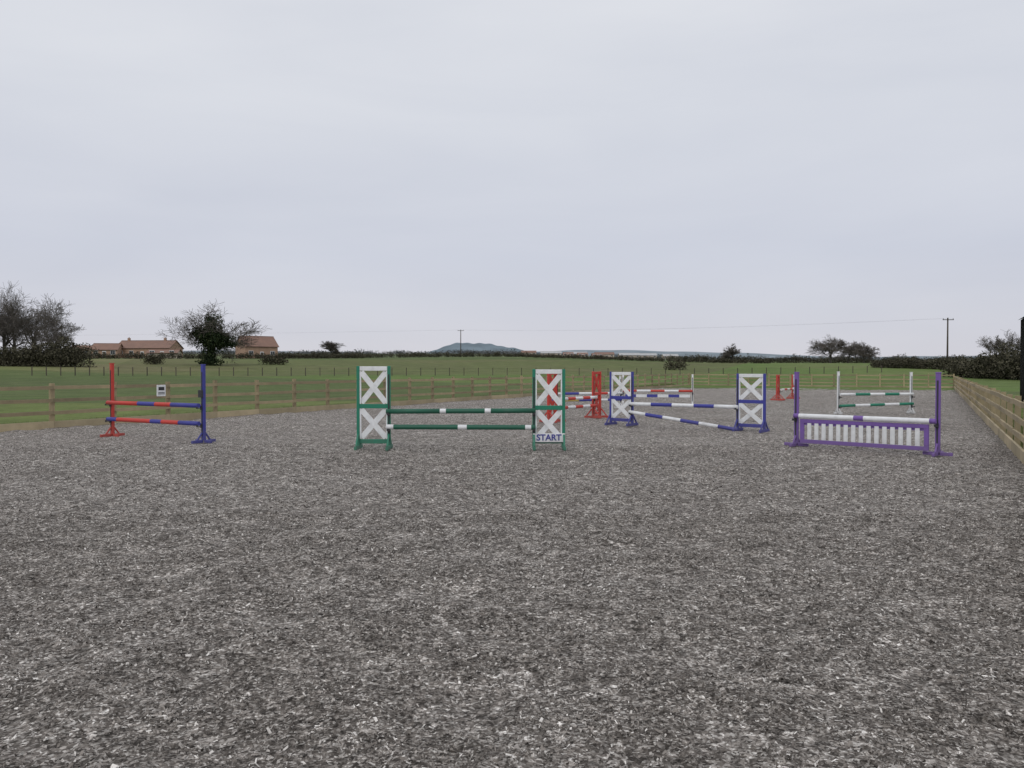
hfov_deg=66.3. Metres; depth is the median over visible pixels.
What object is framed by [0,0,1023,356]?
sky
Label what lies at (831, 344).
bare tree
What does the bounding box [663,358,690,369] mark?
bush
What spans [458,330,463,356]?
utility pole
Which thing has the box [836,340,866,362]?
bare tree
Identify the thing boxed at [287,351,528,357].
hedge
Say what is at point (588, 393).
show jump
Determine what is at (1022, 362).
timber barn
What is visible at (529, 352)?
distant farm shed
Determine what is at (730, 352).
bare tree
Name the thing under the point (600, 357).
hedge
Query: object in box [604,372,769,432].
show jump
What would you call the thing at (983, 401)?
wooden rail fence
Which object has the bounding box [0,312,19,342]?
bare tree
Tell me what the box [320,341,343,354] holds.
bare tree
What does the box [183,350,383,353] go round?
distant hill
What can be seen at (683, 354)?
distant hill
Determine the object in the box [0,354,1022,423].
grass field
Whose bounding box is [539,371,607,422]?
show jump
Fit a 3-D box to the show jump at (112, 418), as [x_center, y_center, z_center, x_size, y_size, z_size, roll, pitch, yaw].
[-7.915,0.379,17.419,3.651,1.703,0.590,1,1,30]
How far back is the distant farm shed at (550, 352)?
633.80 m
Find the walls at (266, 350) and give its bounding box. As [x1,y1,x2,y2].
[235,339,277,357]
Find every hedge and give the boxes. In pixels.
[0,336,99,366]
[80,351,369,358]
[140,354,165,363]
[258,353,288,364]
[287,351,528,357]
[525,353,770,362]
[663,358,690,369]
[666,353,965,362]
[868,355,968,368]
[935,341,1019,379]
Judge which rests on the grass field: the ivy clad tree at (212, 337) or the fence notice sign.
the ivy clad tree at (212, 337)
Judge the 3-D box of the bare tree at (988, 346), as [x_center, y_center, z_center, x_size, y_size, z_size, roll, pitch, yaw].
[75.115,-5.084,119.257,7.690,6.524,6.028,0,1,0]
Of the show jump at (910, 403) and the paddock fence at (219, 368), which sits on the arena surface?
the show jump at (910, 403)
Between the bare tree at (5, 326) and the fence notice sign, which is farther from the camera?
the bare tree at (5, 326)
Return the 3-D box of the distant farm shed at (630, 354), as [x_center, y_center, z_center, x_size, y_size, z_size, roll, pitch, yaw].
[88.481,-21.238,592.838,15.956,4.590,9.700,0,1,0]
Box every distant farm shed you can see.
[521,351,535,353]
[540,351,561,354]
[562,352,573,355]
[577,353,587,357]
[591,353,602,356]
[594,352,613,357]
[618,353,639,358]
[640,353,656,357]
[661,354,678,358]
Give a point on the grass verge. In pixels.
(1021, 443)
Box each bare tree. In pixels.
[0,282,39,364]
[0,293,71,347]
[0,303,45,349]
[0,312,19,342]
[26,303,85,346]
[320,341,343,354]
[720,343,740,359]
[806,334,855,362]
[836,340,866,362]
[853,342,880,362]
[975,329,1019,357]
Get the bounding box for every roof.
[120,340,183,348]
[239,335,278,346]
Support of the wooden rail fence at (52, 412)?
on the grass field
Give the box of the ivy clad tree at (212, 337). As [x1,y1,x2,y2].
[156,298,268,365]
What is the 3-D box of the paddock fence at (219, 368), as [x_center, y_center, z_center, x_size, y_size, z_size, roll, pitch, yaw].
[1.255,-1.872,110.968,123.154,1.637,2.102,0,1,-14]
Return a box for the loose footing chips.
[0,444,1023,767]
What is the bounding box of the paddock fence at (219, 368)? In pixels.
[31,365,881,375]
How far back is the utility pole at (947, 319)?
134.77 m
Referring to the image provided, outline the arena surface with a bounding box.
[0,387,1023,767]
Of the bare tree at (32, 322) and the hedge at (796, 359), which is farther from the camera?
the hedge at (796, 359)
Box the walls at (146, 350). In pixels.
[122,341,182,357]
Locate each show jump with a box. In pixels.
[100,363,215,443]
[354,366,565,450]
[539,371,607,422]
[552,376,622,407]
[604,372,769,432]
[622,374,693,405]
[770,374,799,400]
[784,372,952,456]
[833,372,914,413]
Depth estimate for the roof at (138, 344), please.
242.68 m
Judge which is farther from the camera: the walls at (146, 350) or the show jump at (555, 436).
the walls at (146, 350)
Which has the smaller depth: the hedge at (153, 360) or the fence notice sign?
the fence notice sign
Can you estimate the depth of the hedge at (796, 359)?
255.35 m
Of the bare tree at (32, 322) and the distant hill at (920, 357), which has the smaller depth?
the bare tree at (32, 322)
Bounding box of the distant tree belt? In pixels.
[29,348,976,359]
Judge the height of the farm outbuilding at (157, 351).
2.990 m
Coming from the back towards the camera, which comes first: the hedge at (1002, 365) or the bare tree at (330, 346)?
the bare tree at (330, 346)
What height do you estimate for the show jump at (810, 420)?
1.503 m
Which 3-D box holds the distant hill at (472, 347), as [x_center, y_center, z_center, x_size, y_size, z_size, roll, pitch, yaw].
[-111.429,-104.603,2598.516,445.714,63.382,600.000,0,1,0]
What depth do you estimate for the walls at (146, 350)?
241.31 m
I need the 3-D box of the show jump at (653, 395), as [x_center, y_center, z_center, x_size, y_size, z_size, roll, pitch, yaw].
[6.175,0.263,33.260,3.380,1.353,0.590,0,1,10]
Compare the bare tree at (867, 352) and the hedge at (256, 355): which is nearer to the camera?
the hedge at (256, 355)
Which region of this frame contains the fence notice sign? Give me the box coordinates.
[157,385,165,395]
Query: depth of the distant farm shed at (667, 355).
655.74 m
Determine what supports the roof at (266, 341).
on the walls at (266, 350)
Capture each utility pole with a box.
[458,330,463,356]
[943,318,953,358]
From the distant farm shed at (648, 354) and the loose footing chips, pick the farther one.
the distant farm shed at (648, 354)
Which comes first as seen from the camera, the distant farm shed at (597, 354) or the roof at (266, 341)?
the roof at (266, 341)
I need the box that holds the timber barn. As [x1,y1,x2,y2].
[1019,317,1023,400]
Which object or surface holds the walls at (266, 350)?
on the grass field
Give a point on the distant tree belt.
(457, 351)
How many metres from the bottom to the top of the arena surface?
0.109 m
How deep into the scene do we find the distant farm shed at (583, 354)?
476.49 m
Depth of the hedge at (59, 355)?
122.54 m
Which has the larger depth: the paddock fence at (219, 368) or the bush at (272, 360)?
the bush at (272, 360)
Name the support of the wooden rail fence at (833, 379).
on the grass field
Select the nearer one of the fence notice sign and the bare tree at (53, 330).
the fence notice sign
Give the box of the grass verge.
[3,383,1022,447]
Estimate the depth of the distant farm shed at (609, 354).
632.30 m
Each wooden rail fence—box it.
[0,373,688,431]
[689,373,954,387]
[954,376,1023,463]
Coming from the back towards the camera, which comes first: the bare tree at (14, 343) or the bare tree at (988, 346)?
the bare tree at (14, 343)
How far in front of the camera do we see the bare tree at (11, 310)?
126.49 m
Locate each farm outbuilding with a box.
[90,343,122,357]
[146,349,182,357]
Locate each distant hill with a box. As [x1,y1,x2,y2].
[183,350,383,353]
[428,343,523,353]
[536,350,842,359]
[861,356,976,358]
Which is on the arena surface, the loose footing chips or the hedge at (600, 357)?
the loose footing chips
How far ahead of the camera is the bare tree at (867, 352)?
223.07 m
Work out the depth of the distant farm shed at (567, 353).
477.50 m
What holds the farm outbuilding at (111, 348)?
on the grass field
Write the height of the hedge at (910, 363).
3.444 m

